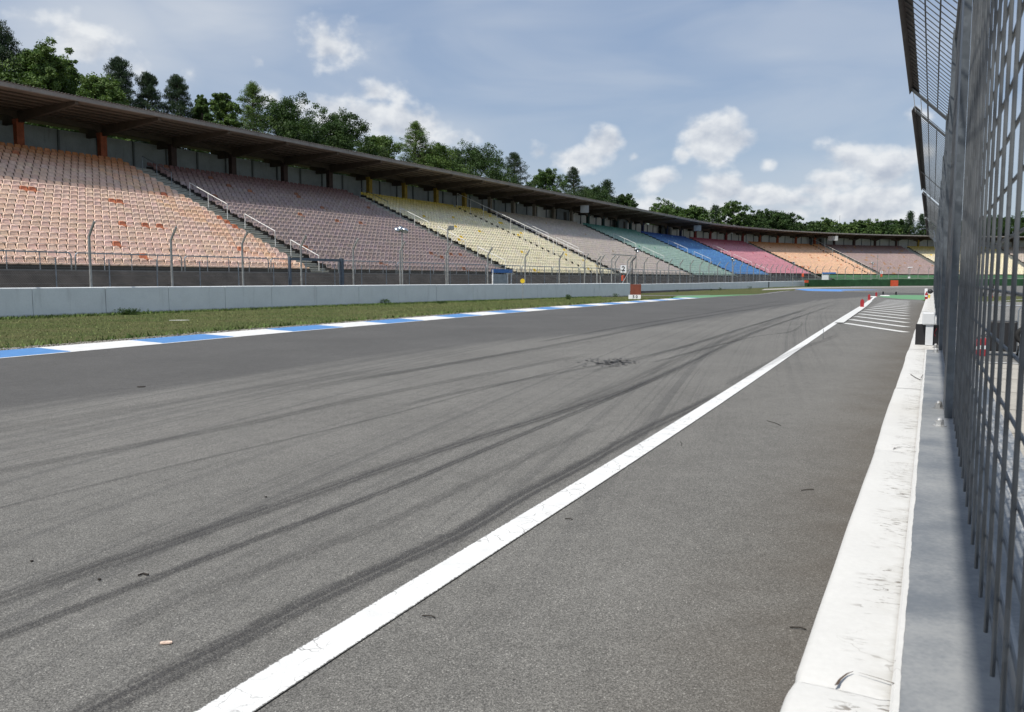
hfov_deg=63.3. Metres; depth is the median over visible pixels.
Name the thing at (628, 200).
broadleaf tree
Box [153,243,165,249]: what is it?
stadium seat
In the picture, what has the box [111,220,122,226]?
stadium seat
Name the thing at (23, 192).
stadium seat
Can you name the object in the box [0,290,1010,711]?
track
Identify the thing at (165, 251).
stadium seat
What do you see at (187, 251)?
stadium seat
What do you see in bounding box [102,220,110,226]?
stadium seat
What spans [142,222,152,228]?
stadium seat
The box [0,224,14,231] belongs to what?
stadium seat
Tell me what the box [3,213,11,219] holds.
stadium seat
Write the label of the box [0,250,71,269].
tube railing
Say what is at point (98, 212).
stadium seat
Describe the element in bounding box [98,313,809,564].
tyre marks
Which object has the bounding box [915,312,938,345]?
signal light
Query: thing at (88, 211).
stadium seat
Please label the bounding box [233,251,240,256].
stadium seat
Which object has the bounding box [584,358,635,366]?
rubber scuffs
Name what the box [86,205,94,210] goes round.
stadium seat
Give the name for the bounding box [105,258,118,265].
stadium seat
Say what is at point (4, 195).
stadium seat
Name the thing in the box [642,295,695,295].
service path
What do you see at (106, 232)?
stadium seat
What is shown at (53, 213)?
stadium seat
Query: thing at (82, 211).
stadium seat
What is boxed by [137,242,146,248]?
stadium seat
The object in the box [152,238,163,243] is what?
stadium seat
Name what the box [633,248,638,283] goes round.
floodlight mast
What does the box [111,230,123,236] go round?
stadium seat
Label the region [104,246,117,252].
stadium seat
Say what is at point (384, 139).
broadleaf tree
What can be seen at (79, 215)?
stadium seat
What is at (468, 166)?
undergrowth
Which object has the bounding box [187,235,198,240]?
stadium seat
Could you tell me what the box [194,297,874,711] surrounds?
pit exit line
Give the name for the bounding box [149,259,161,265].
stadium seat
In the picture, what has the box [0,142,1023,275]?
stadium seats
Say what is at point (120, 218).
stadium seat
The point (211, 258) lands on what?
stadium seat
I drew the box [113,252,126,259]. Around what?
stadium seat
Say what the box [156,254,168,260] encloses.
stadium seat
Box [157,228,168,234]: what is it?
stadium seat
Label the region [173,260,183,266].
stadium seat
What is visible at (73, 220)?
stadium seat
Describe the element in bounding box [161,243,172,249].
stadium seat
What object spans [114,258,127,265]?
stadium seat
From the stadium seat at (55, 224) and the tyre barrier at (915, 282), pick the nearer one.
the stadium seat at (55, 224)
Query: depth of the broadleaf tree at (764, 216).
223.94 m
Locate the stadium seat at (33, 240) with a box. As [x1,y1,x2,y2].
[28,237,41,244]
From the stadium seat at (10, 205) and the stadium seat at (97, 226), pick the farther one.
the stadium seat at (97, 226)
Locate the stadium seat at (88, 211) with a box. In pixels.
[86,209,97,215]
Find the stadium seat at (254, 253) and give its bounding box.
[252,252,262,257]
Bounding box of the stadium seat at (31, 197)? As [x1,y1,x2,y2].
[27,195,39,201]
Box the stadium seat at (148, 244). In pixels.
[145,242,157,248]
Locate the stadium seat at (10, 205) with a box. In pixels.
[6,203,18,209]
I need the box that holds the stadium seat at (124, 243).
[121,241,133,247]
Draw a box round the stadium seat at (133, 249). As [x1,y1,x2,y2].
[130,247,142,253]
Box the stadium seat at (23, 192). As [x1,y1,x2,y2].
[19,190,26,195]
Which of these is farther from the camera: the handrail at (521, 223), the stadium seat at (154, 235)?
the handrail at (521, 223)
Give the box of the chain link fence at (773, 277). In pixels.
[0,257,801,287]
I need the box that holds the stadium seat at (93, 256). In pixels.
[86,252,99,258]
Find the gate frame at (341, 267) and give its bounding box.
[288,257,343,284]
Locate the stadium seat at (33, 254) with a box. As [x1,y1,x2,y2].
[26,250,41,257]
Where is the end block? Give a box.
[890,280,897,285]
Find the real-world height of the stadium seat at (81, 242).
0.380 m
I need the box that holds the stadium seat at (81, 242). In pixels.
[77,239,87,246]
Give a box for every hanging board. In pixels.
[580,201,588,212]
[694,225,700,230]
[828,234,837,240]
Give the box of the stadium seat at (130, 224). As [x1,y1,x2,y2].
[126,221,137,227]
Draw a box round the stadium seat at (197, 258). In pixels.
[194,255,205,261]
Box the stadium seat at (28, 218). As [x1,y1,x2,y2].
[22,214,36,221]
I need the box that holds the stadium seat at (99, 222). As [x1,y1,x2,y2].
[94,219,106,225]
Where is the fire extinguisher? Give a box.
[980,334,985,355]
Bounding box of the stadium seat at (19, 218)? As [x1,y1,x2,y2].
[13,214,26,220]
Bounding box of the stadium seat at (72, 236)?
[68,233,81,240]
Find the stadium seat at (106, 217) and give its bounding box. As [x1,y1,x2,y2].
[102,215,114,221]
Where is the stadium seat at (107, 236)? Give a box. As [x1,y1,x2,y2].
[103,235,116,241]
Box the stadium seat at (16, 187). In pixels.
[11,185,18,190]
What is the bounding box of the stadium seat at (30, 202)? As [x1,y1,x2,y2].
[26,200,33,206]
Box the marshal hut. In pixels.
[822,272,835,279]
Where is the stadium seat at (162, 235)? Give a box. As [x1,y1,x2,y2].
[158,233,167,238]
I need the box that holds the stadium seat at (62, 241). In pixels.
[58,239,67,245]
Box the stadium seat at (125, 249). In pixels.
[122,247,134,253]
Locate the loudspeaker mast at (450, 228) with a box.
[447,226,453,283]
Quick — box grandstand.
[0,80,1023,280]
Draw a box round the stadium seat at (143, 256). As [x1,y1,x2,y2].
[139,253,151,259]
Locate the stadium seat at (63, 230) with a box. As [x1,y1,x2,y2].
[59,227,72,234]
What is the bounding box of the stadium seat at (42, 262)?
[36,257,50,264]
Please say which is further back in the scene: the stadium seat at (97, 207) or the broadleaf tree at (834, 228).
the broadleaf tree at (834, 228)
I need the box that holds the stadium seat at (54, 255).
[47,250,61,257]
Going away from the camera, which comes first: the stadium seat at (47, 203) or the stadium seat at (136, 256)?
the stadium seat at (136, 256)
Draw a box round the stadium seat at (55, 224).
[50,222,63,228]
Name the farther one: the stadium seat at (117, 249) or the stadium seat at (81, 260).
the stadium seat at (117, 249)
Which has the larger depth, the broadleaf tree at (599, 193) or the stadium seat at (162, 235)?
the broadleaf tree at (599, 193)
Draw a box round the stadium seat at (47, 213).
[42,211,55,217]
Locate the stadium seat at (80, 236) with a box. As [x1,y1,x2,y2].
[77,234,90,240]
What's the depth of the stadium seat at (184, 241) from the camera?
49.21 m
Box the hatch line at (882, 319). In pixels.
[854,316,909,322]
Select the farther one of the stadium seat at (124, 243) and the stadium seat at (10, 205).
the stadium seat at (124, 243)
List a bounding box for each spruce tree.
[901,211,919,234]
[914,214,929,234]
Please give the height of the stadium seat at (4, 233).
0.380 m
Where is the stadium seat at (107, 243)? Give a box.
[104,241,116,247]
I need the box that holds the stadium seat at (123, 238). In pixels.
[120,236,132,242]
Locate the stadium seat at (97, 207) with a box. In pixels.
[94,205,105,211]
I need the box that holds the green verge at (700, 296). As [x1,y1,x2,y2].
[673,294,750,297]
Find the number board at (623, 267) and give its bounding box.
[620,265,625,279]
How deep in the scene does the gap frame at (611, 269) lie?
82.55 m
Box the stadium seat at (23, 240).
[18,237,32,244]
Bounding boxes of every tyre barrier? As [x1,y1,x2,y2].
[804,280,890,285]
[872,279,1022,285]
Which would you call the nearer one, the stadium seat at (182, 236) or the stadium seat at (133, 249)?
the stadium seat at (133, 249)
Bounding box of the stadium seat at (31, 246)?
[27,243,41,250]
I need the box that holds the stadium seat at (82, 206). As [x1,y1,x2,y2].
[78,204,85,209]
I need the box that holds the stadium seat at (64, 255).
[57,251,69,257]
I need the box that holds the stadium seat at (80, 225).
[77,223,89,229]
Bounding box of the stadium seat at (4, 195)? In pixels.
[0,193,7,199]
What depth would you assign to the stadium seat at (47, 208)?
45.74 m
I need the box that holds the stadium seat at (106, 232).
[103,230,115,236]
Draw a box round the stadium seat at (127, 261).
[123,259,136,265]
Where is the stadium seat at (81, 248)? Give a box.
[77,245,87,251]
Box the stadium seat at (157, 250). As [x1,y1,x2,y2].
[154,248,166,254]
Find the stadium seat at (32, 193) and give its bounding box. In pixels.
[27,191,35,196]
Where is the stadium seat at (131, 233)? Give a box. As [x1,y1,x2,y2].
[128,231,139,237]
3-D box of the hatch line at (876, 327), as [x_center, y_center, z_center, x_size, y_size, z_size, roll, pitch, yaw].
[11.349,-0.907,26.125,0.260,0.001,5.012,0,5,3]
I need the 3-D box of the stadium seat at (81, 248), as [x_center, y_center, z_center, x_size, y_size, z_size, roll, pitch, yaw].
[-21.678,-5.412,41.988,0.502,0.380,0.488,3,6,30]
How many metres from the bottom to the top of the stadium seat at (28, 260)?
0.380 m
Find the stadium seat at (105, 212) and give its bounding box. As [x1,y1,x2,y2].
[102,210,113,216]
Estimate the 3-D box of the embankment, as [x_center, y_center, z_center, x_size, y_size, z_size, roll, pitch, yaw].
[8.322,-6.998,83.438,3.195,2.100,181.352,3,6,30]
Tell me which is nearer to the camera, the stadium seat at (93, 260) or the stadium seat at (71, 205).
the stadium seat at (93, 260)
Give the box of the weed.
[112,307,148,314]
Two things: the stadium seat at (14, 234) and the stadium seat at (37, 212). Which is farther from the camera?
the stadium seat at (37, 212)
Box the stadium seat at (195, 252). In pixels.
[192,250,203,255]
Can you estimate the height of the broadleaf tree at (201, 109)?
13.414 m
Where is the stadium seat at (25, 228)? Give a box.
[20,225,34,232]
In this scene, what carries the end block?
on the runoff at (889, 289)
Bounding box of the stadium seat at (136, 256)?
[131,253,143,259]
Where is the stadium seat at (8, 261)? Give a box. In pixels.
[2,256,18,263]
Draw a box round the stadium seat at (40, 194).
[36,192,48,197]
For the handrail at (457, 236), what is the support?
on the grandstand
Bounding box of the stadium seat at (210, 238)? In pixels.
[207,236,218,241]
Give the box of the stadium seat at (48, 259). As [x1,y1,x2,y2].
[46,257,61,264]
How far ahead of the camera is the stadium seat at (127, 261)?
42.61 m
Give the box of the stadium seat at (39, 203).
[35,200,43,206]
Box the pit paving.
[979,363,1023,455]
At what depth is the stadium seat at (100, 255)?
42.10 m
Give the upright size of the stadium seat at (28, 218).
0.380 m
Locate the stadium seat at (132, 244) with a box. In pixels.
[129,242,141,248]
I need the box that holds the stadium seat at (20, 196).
[17,194,29,200]
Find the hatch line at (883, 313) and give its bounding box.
[861,311,905,315]
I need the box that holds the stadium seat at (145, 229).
[142,227,154,233]
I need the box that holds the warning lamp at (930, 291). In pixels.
[924,289,932,295]
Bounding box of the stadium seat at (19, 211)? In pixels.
[14,209,27,215]
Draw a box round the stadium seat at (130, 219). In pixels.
[126,217,133,222]
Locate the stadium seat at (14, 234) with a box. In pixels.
[9,230,23,237]
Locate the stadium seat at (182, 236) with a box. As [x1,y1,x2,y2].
[180,234,191,240]
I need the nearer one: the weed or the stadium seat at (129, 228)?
the weed
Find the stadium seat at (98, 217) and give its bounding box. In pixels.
[94,215,105,220]
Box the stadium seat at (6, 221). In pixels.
[1,219,15,225]
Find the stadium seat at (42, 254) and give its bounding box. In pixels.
[36,250,51,257]
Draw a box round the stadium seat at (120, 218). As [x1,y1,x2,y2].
[118,216,129,222]
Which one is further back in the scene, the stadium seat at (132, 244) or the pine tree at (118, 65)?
the pine tree at (118, 65)
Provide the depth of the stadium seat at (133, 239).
46.15 m
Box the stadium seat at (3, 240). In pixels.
[0,236,11,243]
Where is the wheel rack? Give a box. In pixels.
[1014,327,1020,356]
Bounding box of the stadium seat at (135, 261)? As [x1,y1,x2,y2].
[132,259,144,265]
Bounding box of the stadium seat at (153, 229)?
[150,228,161,233]
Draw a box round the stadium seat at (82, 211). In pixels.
[78,209,86,214]
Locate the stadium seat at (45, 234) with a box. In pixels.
[39,232,52,238]
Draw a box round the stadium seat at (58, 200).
[53,197,64,203]
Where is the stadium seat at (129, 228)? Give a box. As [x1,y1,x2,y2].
[127,226,138,232]
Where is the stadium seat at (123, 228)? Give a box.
[119,226,127,231]
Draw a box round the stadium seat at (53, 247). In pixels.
[48,244,61,250]
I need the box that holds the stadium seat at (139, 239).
[136,237,148,243]
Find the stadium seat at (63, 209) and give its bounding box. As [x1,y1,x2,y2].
[61,207,72,213]
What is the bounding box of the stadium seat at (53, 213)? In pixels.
[51,211,59,217]
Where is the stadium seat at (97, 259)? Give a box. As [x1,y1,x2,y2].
[96,258,108,265]
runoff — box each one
[797,289,858,290]
[811,286,1022,294]
[880,295,924,299]
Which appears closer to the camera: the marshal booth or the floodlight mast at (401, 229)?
the floodlight mast at (401, 229)
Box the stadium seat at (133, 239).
[128,236,140,242]
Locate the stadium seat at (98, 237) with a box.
[95,235,107,241]
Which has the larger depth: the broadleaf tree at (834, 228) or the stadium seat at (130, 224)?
the broadleaf tree at (834, 228)
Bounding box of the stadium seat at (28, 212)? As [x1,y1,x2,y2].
[24,209,32,215]
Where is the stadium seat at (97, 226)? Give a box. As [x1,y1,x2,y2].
[94,224,106,230]
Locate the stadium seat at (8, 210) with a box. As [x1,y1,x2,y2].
[4,208,17,214]
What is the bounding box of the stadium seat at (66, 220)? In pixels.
[60,217,72,223]
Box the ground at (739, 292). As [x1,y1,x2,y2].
[0,286,1021,346]
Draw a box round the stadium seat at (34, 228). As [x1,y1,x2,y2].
[30,226,43,232]
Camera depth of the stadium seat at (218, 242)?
51.33 m
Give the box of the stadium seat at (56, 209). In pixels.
[52,207,59,212]
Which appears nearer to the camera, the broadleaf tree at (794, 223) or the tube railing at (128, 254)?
the tube railing at (128, 254)
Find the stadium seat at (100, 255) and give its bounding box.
[95,252,108,258]
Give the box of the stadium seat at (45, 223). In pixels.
[41,221,53,227]
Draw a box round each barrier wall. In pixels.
[0,283,629,316]
[641,281,804,290]
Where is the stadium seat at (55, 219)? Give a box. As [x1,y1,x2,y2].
[51,216,59,222]
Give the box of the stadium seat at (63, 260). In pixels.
[56,257,70,264]
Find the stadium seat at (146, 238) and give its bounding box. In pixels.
[144,237,156,243]
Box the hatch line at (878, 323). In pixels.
[848,319,907,326]
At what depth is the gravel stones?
25.96 m
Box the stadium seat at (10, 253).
[4,249,19,256]
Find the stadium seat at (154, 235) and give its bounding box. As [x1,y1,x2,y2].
[151,233,162,238]
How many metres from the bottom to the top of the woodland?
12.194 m
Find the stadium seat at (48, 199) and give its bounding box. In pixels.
[44,197,52,202]
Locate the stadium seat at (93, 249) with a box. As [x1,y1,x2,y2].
[86,246,99,252]
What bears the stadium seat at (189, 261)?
on the grandstand
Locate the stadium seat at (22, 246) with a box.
[16,243,31,250]
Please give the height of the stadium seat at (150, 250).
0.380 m
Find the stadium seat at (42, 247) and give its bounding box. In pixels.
[37,244,51,250]
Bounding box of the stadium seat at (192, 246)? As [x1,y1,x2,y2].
[190,244,198,250]
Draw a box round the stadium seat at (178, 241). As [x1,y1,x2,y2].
[174,239,185,244]
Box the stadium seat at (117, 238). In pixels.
[112,236,120,242]
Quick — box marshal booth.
[491,269,511,283]
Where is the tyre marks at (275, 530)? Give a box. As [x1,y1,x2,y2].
[1,388,632,635]
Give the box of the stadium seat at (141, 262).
[140,259,153,265]
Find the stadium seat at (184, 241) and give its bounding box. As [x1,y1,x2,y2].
[182,239,193,244]
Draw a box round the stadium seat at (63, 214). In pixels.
[60,212,72,218]
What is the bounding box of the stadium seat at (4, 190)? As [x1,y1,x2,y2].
[0,188,12,194]
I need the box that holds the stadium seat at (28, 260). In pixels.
[25,256,38,264]
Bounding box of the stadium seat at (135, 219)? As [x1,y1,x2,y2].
[133,217,144,223]
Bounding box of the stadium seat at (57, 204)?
[52,202,60,208]
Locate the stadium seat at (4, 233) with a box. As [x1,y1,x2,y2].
[0,230,12,237]
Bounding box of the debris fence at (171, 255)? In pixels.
[0,215,929,286]
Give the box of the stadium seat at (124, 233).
[120,231,131,237]
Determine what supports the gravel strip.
on the ground at (739, 292)
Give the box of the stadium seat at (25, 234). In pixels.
[19,231,28,238]
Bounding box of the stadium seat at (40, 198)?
[35,196,43,202]
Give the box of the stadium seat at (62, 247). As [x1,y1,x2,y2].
[57,245,71,251]
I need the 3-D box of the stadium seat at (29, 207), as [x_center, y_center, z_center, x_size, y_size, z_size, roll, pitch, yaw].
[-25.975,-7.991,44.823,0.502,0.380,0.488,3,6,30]
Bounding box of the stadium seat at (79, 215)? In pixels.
[77,213,89,219]
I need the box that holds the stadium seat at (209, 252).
[206,250,217,255]
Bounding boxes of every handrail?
[142,156,171,185]
[189,182,227,218]
[244,214,275,245]
[290,240,318,257]
[439,227,465,248]
[457,193,582,253]
[477,247,505,268]
[556,237,578,255]
[812,238,868,266]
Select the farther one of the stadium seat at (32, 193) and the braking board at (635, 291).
the braking board at (635, 291)
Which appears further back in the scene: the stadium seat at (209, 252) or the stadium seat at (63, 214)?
the stadium seat at (209, 252)
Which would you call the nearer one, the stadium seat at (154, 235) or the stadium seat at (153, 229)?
the stadium seat at (154, 235)
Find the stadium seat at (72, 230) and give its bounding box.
[68,228,81,234]
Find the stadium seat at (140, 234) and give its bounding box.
[136,232,144,237]
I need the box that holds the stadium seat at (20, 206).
[15,204,28,210]
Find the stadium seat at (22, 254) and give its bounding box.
[15,249,30,256]
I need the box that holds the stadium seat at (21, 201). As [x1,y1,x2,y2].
[16,199,29,205]
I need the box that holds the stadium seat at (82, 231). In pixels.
[77,228,85,235]
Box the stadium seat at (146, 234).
[143,232,155,238]
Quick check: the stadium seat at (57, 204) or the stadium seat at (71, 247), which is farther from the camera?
the stadium seat at (57, 204)
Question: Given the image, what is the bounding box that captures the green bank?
[830,275,1023,279]
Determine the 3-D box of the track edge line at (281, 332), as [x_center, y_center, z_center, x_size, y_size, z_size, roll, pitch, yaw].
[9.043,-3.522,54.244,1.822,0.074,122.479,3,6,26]
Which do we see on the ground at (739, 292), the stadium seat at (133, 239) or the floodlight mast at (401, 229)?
the floodlight mast at (401, 229)
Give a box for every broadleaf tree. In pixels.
[0,36,78,130]
[53,58,84,94]
[72,71,138,141]
[191,92,250,158]
[191,94,214,152]
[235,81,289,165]
[243,91,336,169]
[310,106,385,181]
[355,135,410,185]
[394,121,437,166]
[408,135,468,191]
[452,139,522,199]
[525,167,568,206]
[579,185,611,201]
[610,193,638,207]
[646,197,685,224]
[677,204,716,222]
[716,200,758,226]
[735,210,765,227]
[750,208,781,229]
[766,208,794,230]
[780,212,804,230]
[797,221,812,231]
[805,220,830,231]
[818,217,840,232]
[827,224,843,232]
[837,222,858,233]
[850,219,869,233]
[861,218,885,233]
[871,220,898,234]
[891,219,913,234]
[916,221,935,234]
[979,217,991,235]
[986,214,1004,235]
[996,211,1023,235]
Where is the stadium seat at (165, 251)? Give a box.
[162,248,173,254]
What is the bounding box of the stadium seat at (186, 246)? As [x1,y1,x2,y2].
[183,244,194,250]
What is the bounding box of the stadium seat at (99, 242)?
[95,240,104,246]
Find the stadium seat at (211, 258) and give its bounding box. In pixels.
[208,255,219,261]
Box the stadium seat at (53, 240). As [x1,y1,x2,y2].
[48,238,62,245]
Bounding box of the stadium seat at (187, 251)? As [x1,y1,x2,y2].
[185,249,196,255]
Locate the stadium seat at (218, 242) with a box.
[216,241,226,246]
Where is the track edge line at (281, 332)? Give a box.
[3,291,782,357]
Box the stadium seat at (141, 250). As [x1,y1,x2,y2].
[138,248,150,253]
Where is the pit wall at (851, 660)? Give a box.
[780,293,1023,711]
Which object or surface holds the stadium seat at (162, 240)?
on the grandstand
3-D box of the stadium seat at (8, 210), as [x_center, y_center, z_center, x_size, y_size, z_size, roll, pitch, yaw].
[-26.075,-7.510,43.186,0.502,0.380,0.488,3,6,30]
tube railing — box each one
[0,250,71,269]
[74,252,181,270]
[184,255,268,271]
[270,258,338,271]
[344,260,395,271]
[397,262,444,273]
[450,263,485,273]
[486,265,520,274]
[522,266,551,274]
[552,267,578,274]
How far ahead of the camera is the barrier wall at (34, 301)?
42.39 m
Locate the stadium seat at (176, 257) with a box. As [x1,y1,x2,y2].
[172,254,183,260]
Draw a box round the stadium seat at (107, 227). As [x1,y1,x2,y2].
[103,225,115,231]
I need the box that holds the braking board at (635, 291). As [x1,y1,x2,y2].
[628,284,640,298]
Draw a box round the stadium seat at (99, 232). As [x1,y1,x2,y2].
[95,229,103,235]
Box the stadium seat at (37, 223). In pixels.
[31,220,44,227]
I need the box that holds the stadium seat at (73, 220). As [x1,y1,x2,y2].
[69,218,77,223]
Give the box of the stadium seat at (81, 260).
[76,258,88,264]
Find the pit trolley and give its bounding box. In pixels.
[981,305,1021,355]
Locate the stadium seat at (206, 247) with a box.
[204,245,213,250]
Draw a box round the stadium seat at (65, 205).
[61,203,68,208]
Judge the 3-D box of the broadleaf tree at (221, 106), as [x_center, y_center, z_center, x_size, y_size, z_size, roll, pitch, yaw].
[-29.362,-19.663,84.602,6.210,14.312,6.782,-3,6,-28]
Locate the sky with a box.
[0,0,1023,233]
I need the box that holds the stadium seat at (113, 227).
[111,225,123,231]
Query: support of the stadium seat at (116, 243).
on the grandstand
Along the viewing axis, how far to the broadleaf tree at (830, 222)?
244.65 m
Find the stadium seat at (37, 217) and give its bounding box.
[32,215,45,221]
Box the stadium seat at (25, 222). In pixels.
[21,220,35,226]
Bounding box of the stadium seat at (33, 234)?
[29,231,43,238]
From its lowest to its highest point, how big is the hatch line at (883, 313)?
0.001 m
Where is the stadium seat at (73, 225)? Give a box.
[68,223,81,229]
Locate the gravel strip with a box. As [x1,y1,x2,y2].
[0,298,669,349]
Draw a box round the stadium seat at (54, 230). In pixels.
[49,227,62,233]
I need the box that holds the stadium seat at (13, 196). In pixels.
[8,194,16,199]
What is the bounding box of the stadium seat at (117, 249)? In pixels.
[113,247,126,252]
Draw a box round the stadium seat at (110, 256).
[105,252,118,259]
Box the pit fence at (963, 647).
[898,0,1023,711]
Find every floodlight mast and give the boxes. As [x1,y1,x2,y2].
[393,226,407,284]
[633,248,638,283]
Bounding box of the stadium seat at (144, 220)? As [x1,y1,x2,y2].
[141,218,148,223]
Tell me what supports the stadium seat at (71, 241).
on the grandstand
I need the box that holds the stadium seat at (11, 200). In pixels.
[7,198,19,204]
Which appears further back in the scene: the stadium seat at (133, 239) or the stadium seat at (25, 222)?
the stadium seat at (133, 239)
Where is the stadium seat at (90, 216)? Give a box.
[86,214,98,220]
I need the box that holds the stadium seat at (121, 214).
[117,212,128,217]
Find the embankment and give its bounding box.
[0,270,787,292]
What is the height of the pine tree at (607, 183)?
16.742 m
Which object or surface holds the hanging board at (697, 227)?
hanging from the grandstand
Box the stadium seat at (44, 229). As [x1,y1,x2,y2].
[40,226,53,233]
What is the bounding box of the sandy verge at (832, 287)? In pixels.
[763,286,932,289]
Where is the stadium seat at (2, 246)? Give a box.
[0,242,9,249]
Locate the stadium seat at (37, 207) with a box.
[34,205,46,211]
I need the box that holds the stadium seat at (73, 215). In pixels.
[69,213,77,218]
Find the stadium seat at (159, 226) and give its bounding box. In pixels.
[156,224,167,229]
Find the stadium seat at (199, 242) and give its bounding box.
[196,240,206,245]
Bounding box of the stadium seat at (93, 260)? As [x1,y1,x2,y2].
[86,258,99,265]
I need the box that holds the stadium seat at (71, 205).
[69,203,81,209]
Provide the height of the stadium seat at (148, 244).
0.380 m
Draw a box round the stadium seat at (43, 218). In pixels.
[41,216,54,222]
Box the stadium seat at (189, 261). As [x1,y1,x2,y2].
[188,260,200,266]
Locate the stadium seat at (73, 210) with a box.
[69,208,81,214]
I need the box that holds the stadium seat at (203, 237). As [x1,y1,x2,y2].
[201,235,211,241]
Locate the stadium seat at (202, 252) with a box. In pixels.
[199,250,208,255]
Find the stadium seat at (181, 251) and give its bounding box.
[177,249,189,255]
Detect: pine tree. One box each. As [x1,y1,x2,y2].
[0,20,30,82]
[102,55,143,142]
[130,71,179,148]
[160,74,196,150]
[504,152,532,202]
[563,166,584,196]
[598,178,622,204]
[710,203,722,222]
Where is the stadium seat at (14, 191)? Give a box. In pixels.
[9,189,22,195]
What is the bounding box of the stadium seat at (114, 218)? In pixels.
[110,216,118,221]
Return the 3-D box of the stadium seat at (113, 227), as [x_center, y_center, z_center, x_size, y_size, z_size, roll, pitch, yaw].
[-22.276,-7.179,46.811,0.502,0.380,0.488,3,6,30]
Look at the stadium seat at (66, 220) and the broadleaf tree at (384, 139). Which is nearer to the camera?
the stadium seat at (66, 220)
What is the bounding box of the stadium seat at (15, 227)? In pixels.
[10,225,24,231]
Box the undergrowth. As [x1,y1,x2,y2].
[0,70,613,206]
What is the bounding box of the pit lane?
[957,301,1021,364]
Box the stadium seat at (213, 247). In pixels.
[211,245,222,251]
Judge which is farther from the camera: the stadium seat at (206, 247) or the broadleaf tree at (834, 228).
the broadleaf tree at (834, 228)
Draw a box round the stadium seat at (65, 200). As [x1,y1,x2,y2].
[61,198,73,204]
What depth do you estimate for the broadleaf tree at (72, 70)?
70.44 m
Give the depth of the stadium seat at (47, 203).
46.50 m
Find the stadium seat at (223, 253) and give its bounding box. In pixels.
[220,251,230,256]
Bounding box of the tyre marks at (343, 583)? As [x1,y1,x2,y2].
[75,399,705,711]
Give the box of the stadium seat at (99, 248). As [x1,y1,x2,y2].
[95,246,108,252]
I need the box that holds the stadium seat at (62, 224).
[59,222,72,228]
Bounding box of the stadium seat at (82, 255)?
[77,251,87,258]
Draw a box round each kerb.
[0,297,691,357]
[836,301,871,322]
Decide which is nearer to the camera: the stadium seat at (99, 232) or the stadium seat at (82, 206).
the stadium seat at (99, 232)
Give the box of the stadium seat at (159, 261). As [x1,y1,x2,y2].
[158,259,169,266]
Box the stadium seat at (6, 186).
[2,184,9,189]
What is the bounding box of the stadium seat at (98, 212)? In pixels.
[94,210,101,215]
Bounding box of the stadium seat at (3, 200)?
[0,198,6,203]
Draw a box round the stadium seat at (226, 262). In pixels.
[224,261,235,267]
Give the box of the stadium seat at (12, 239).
[7,236,16,243]
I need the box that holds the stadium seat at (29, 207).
[25,204,32,210]
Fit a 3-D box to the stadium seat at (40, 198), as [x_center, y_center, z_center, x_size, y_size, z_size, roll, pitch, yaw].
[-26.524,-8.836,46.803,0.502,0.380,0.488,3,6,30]
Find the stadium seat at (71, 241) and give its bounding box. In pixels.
[67,239,76,245]
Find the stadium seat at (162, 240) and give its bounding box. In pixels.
[160,238,168,244]
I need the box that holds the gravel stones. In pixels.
[1,299,653,349]
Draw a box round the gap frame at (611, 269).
[596,254,635,283]
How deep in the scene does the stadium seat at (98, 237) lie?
44.43 m
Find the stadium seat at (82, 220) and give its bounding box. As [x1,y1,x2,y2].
[77,218,89,224]
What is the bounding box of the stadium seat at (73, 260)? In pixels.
[67,257,81,264]
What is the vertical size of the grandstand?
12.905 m
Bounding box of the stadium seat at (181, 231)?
[179,229,189,235]
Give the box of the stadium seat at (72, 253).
[67,251,81,258]
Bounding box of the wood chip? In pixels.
[160,641,172,643]
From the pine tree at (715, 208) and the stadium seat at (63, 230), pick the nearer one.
the stadium seat at (63, 230)
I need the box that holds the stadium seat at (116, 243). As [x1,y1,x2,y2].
[112,241,121,247]
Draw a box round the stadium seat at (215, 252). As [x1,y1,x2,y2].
[213,250,224,255]
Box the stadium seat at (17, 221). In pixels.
[11,219,20,226]
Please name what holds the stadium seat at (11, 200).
on the grandstand
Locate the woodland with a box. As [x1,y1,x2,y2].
[738,221,1022,235]
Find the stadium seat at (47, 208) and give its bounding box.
[43,206,55,212]
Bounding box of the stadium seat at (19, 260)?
[14,256,29,263]
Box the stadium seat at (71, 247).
[67,245,80,251]
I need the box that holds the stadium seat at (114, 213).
[110,211,117,216]
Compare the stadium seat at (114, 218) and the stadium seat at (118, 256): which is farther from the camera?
the stadium seat at (114, 218)
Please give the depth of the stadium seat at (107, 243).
44.09 m
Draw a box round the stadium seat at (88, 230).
[86,229,98,235]
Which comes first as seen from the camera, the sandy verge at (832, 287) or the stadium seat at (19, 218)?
the stadium seat at (19, 218)
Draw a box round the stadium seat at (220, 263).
[217,261,228,267]
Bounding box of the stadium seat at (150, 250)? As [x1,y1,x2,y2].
[146,248,158,253]
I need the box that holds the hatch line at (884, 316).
[864,314,905,318]
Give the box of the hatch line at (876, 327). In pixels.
[844,323,905,331]
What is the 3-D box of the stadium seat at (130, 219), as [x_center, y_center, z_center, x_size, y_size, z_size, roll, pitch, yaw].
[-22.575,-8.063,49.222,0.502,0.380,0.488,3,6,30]
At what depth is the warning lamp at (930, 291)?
35.90 m
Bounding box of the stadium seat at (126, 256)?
[122,253,135,259]
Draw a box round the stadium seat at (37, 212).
[33,210,45,216]
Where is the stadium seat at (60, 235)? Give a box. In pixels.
[58,233,71,239]
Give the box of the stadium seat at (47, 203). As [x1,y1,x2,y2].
[44,201,56,207]
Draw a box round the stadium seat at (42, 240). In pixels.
[38,238,52,244]
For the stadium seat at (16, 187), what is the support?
on the grandstand
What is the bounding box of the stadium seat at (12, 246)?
[6,243,20,249]
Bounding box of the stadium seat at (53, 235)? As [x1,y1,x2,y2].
[49,232,62,239]

